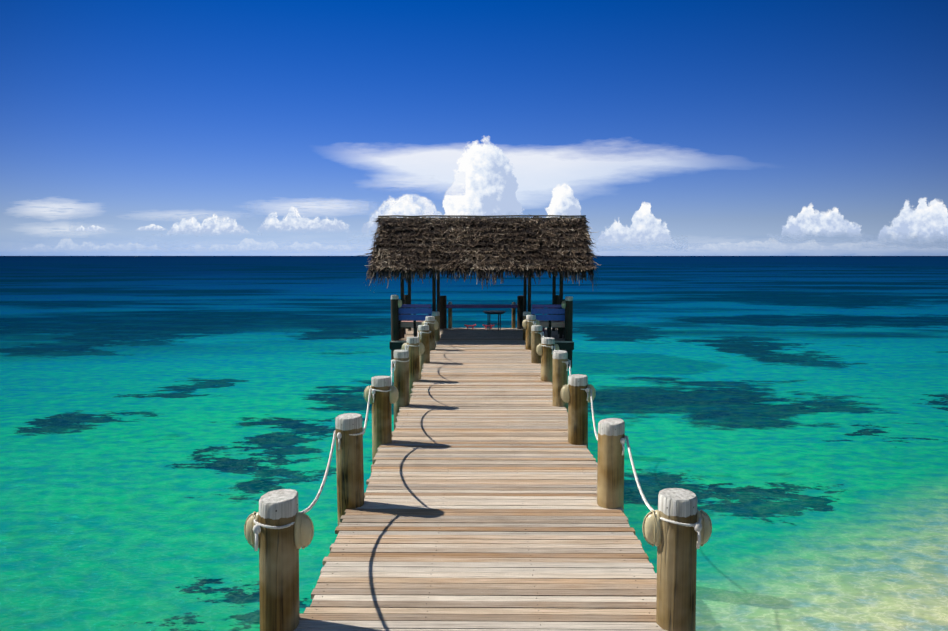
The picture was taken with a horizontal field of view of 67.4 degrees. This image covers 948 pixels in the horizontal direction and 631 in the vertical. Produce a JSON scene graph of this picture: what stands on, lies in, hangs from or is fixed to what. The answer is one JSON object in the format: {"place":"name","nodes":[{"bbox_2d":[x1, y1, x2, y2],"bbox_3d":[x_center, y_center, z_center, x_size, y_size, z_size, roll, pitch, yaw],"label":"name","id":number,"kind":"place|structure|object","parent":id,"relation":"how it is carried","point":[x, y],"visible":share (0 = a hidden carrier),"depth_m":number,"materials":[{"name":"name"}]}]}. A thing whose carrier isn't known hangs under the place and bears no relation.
{"place":"outdoors","nodes":[
{"label":"outdoors","id":0,"kind":"place"},
{"bbox_2d":[30,203,82,214],"bbox_3d":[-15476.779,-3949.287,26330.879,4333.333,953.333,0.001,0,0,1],"label":"cloud","id":1,"kind":"structure","parent":0,"point":[54,206],"depth_m":26332.14,"materials":[{"name":"white"}]},
{"bbox_2d":[72,225,105,231],"bbox_3d":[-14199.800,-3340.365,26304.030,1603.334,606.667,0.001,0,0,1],"label":"cloud","id":2,"kind":"structure","parent":0,"point":[91,228],"depth_m":26303.00,"materials":[{"name":"white"}]},
{"bbox_2d":[136,224,166,230],"bbox_3d":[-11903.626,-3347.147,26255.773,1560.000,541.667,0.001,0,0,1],"label":"cloud","id":3,"kind":"structure","parent":0,"point":[152,227],"depth_m":26255.90,"materials":[{"name":"white"}]},
{"bbox_2d":[167,214,261,235],"bbox_3d":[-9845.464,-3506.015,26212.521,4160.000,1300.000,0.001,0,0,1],"label":"cloud","id":4,"kind":"structure","parent":0,"point":[192,225],"depth_m":26212.09,"materials":[{"name":"white"}]},
{"bbox_2d":[257,198,362,230],"bbox_3d":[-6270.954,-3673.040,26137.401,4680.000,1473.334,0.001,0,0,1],"label":"cloud","id":5,"kind":"structure","parent":0,"point":[295,223],"depth_m":26140.45,"materials":[{"name":"white"}]},
{"bbox_2d":[239,198,389,214],"bbox_3d":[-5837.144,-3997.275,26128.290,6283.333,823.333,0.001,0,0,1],"label":"cloud","id":6,"kind":"structure","parent":0,"point":[332,205],"depth_m":26125.71,"materials":[{"name":"white"}]},
{"bbox_2d":[376,187,434,226],"bbox_3d":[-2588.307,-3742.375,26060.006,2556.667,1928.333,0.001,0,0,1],"label":"cloud","id":7,"kind":"structure","parent":0,"point":[405,209],"depth_m":26059.16,"materials":[{"name":"white"}]},
{"bbox_2d":[0,256,947,630],"bbox_3d":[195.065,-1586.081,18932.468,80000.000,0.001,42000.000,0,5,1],"label":"sea","id":8,"kind":"structure","parent":0,"point":[166,422],"depth_m":16.54,"materials":[{"name":"teal liquid"}]},
{"bbox_2d":[244,489,313,630],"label":"pier post","id":9,"kind":"object","parent":8,"relation":"in","point":[279,577],"visible":0.88,"depth_m":5.27,"materials":[{"name":"brown wood"}]},
{"bbox_2d":[335,413,363,525],"bbox_3d":[-1.388,2.873,8.113,0.311,3.522,0.309,0,5,1],"label":"pier post","id":10,"kind":"object","parent":8,"relation":"in","point":[350,474],"visible":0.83,"depth_m":7.89,"materials":[{"name":"brown wood"}]},
{"bbox_2d":[364,376,398,463],"bbox_3d":[-1.389,2.663,10.792,0.526,3.492,0.308,0,4,1],"label":"pier post","id":11,"kind":"object","parent":8,"relation":"in","point":[381,420],"visible":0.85,"depth_m":10.60,"materials":[{"name":"brown wood"}]},
{"bbox_2d":[553,350,567,411],"bbox_3d":[1.629,2.421,13.449,0.303,3.529,0.307,-1,5,1],"label":"pier post","id":12,"kind":"object","parent":8,"relation":"in","point":[560,376],"visible":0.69,"depth_m":13.22,"materials":[{"name":"brown wood"}]},
{"bbox_2d":[561,296,572,367],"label":"wooden post","id":13,"kind":"object","parent":8,"relation":"in","point":[567,304],"visible":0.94,"depth_m":23.44,"materials":[{"name":"brown wood"}]},
{"bbox_2d":[0,0,947,255],"label":"sky","id":14,"kind":"structure","parent":0,"point":[134,114],"materials":[{"name":"blue"}]},
{"bbox_2d":[430,136,524,217],"bbox_3d":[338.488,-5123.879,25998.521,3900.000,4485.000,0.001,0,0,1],"label":"cloud","id":15,"kind":"structure","parent":0,"point":[491,184],"depth_m":25997.59,"materials":[{"name":"white"}]},
{"bbox_2d":[389,341,573,350],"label":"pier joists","id":16,"kind":"object","parent":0,"point":[398,346],"visible":0.08,"depth_m":23.40,"materials":[{"name":"brown wood"}]},
{"bbox_2d":[294,328,666,630],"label":"pier deck","id":17,"kind":"structure","parent":16,"relation":"on","point":[480,509],"depth_m":7.42,"materials":[{"name":"brown wood"}]},
{"bbox_2d":[391,295,401,367],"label":"wooden post","id":18,"kind":"object","parent":17,"relation":"on","point":[396,302],"visible":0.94,"depth_m":23.49,"materials":[{"name":"brown wood"}]},
{"bbox_2d":[394,350,408,429],"bbox_3d":[-1.367,2.417,13.437,0.302,3.539,0.311,0,4,1],"label":"pier post","id":19,"kind":"object","parent":17,"relation":"attached to","point":[401,378],"visible":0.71,"depth_m":13.23,"materials":[{"name":"brown wood"}]},
{"bbox_2d":[404,295,407,328],"bbox_3d":[-2.582,1.098,27.564,0.308,3.804,0.313,0,5,1],"label":"hut pile","id":20,"kind":"object","parent":17,"relation":"on","point":[406,298],"visible":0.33,"depth_m":27.29,"materials":[{"name":"brown wood"}]},
{"bbox_2d":[401,337,424,401],"bbox_3d":[-1.369,2.218,16.108,0.417,3.492,0.358,-4,6,-38],"label":"pier post","id":21,"kind":"object","parent":17,"relation":"on","point":[415,353],"visible":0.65,"depth_m":15.89,"materials":[{"name":"brown wood"}]},
{"bbox_2d":[399,304,431,339],"bbox_3d":[-1.981,0.201,23.992,1.280,1.190,0.515,0,5,1],"label":"bench seat","id":22,"kind":"object","parent":17,"relation":"on","point":[420,309],"visible":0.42,"depth_m":23.72,"materials":[{"name":"paint"}]},
{"bbox_2d":[418,325,429,378],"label":"pier post","id":23,"kind":"object","parent":17,"relation":"attached to","point":[425,355],"visible":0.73,"depth_m":18.58,"materials":[{"name":"brown wood"}]},
{"bbox_2d":[421,316,438,350],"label":"pier post","id":24,"kind":"object","parent":17,"relation":"attached to","point":[434,326],"visible":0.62,"depth_m":21.19,"materials":[{"name":"brown wood"}]},
{"bbox_2d":[432,311,439,340],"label":"wooden post","id":25,"kind":"object","parent":17,"relation":"on","point":[436,314],"visible":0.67,"depth_m":23.52,"materials":[{"name":"brown wood"}]},
{"bbox_2d":[440,296,446,328],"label":"post","id":26,"kind":"object","parent":17,"relation":"on","point":[443,313],"visible":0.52,"depth_m":27.31,"materials":[{"name":"brown wood"}]},
{"bbox_2d":[448,302,451,327],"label":"post","id":27,"kind":"object","parent":17,"relation":"on","point":[449,317],"visible":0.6,"depth_m":27.48,"materials":[{"name":"brown wood"}]},
{"bbox_2d":[396,271,584,337],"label":"roof support posts","id":28,"kind":"object","parent":17,"relation":"on","point":[524,295],"visible":0.06,"depth_m":24.20,"materials":[{"name":"brown wood"}]},
{"bbox_2d":[358,215,599,289],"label":"thatched roof","id":29,"kind":"structure","parent":28,"relation":"on","point":[493,246],"depth_m":23.81,"materials":[{"name":"brown wicker"}]},
{"bbox_2d":[483,310,505,330],"bbox_3d":[0.769,0.195,26.952,0.880,0.705,0.880,0,5,1],"label":"table","id":30,"kind":"object","parent":17,"relation":"on","point":[488,313],"visible":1,"depth_m":26.80,"materials":[{"name":"brown wood"}]},
{"bbox_2d":[512,302,515,328],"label":"post","id":31,"kind":"object","parent":17,"relation":"on","point":[513,316],"visible":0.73,"depth_m":27.45,"materials":[{"name":"brown wood"}]},
{"bbox_2d":[517,295,522,328],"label":"post","id":32,"kind":"object","parent":17,"relation":"on","point":[520,312],"visible":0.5,"depth_m":27.27,"materials":[{"name":"brown wood"}]},
{"bbox_2d":[446,305,517,307],"bbox_3d":[0.304,-0.353,27.362,2.860,0.130,0.040,0,5,1],"label":"railing","id":33,"kind":"object","parent":32,"relation":"attached to","point":[481,306],"visible":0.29,"depth_m":27.34,"materials":[{"name":"blue paint"}]},
{"bbox_2d":[523,312,530,340],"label":"wooden post","id":34,"kind":"object","parent":17,"relation":"on","point":[524,318],"visible":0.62,"depth_m":23.50,"materials":[{"name":"brown wood"}]},
{"bbox_2d":[522,315,539,349],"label":"pier post","id":35,"kind":"object","parent":17,"relation":"attached to","point":[526,325],"visible":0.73,"depth_m":21.26,"materials":[{"name":"brown wood"}]},
{"bbox_2d":[531,325,541,363],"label":"pier post","id":36,"kind":"object","parent":17,"relation":"attached to","point":[535,342],"visible":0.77,"depth_m":18.54,"materials":[{"name":"brown wood"}]},
{"bbox_2d":[531,304,564,338],"bbox_3d":[2.538,0.204,23.946,1.360,1.190,0.515,0,5,1],"label":"bench seat","id":37,"kind":"object","parent":17,"relation":"on","point":[549,309],"visible":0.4,"depth_m":23.67,"materials":[{"name":"paint"}]},
{"bbox_2d":[536,337,559,382],"bbox_3d":[1.661,2.225,16.117,0.434,3.476,0.338,3,6,36],"label":"pier post","id":38,"kind":"object","parent":17,"relation":"attached to","point":[545,353],"visible":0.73,"depth_m":15.90,"materials":[{"name":"brown wood"}]},
{"bbox_2d":[555,295,558,328],"bbox_3d":[3.175,1.101,27.504,0.307,3.808,0.300,0,5,1],"label":"hut pile","id":39,"kind":"object","parent":17,"relation":"on","point":[557,297],"visible":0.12,"depth_m":27.23,"materials":[{"name":"brown wood"}]},
{"bbox_2d":[560,374,595,448],"bbox_3d":[1.557,2.652,10.771,0.454,3.521,0.317,-3,6,-30],"label":"pier post","id":40,"kind":"object","parent":17,"relation":"attached to","point":[573,395],"visible":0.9,"depth_m":10.56,"materials":[{"name":"brown wood"}]},
{"bbox_2d":[597,418,624,512],"bbox_3d":[1.550,2.899,8.130,0.312,3.466,0.308,0,6,1],"label":"pier post","id":41,"kind":"object","parent":17,"relation":"attached to","point":[610,475],"visible":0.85,"depth_m":7.89,"materials":[{"name":"brown wood"}]},
{"bbox_2d":[642,488,711,630],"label":"pier post","id":42,"kind":"object","parent":17,"relation":"attached to","point":[676,544],"visible":0.92,"depth_m":5.31,"materials":[{"name":"brown wood"}]},
{"bbox_2d":[253,320,701,550],"bbox_3d":[0.126,0.927,14.524,3.391,0.434,18.810,0,5,1],"label":"rope","id":43,"kind":"object","parent":42,"relation":"attached to","point":[697,526],"visible":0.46,"depth_m":7.46,"materials":[{"name":"white fabric"}]},
{"bbox_2d":[51,234,938,251],"bbox_3d":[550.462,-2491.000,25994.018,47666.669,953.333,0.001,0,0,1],"label":"cloud","id":44,"kind":"structure","parent":0,"point":[656,249],"depth_m":25853.91,"materials":[{"name":"white"}]},
{"bbox_2d":[361,148,677,204],"bbox_3d":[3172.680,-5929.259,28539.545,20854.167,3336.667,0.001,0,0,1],"label":"cloud","id":45,"kind":"structure","parent":0,"point":[539,175],"depth_m":28556.01,"materials":[{"name":"white"}]},
{"bbox_2d":[545,183,580,217],"bbox_3d":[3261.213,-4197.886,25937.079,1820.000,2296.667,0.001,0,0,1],"label":"cloud","id":46,"kind":"structure","parent":0,"point":[564,201],"depth_m":25937.01,"materials":[{"name":"white"}]},
{"bbox_2d":[593,202,686,249],"bbox_3d":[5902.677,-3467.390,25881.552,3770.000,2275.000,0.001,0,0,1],"label":"cloud","id":47,"kind":"structure","parent":0,"point":[646,227],"depth_m":25878.25,"materials":[{"name":"white"}]},
{"bbox_2d":[772,204,873,242],"bbox_3d":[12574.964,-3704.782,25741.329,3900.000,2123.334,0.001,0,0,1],"label":"cloud","id":48,"kind":"structure","parent":0,"point":[807,220],"depth_m":25743.47,"materials":[{"name":"white"}]},
{"bbox_2d":[866,198,947,247],"bbox_3d":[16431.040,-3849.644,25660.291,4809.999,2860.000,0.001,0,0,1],"label":"cloud","id":49,"kind":"structure","parent":0,"point":[923,220],"depth_m":25666.13,"materials":[{"name":"white"}]}
]}

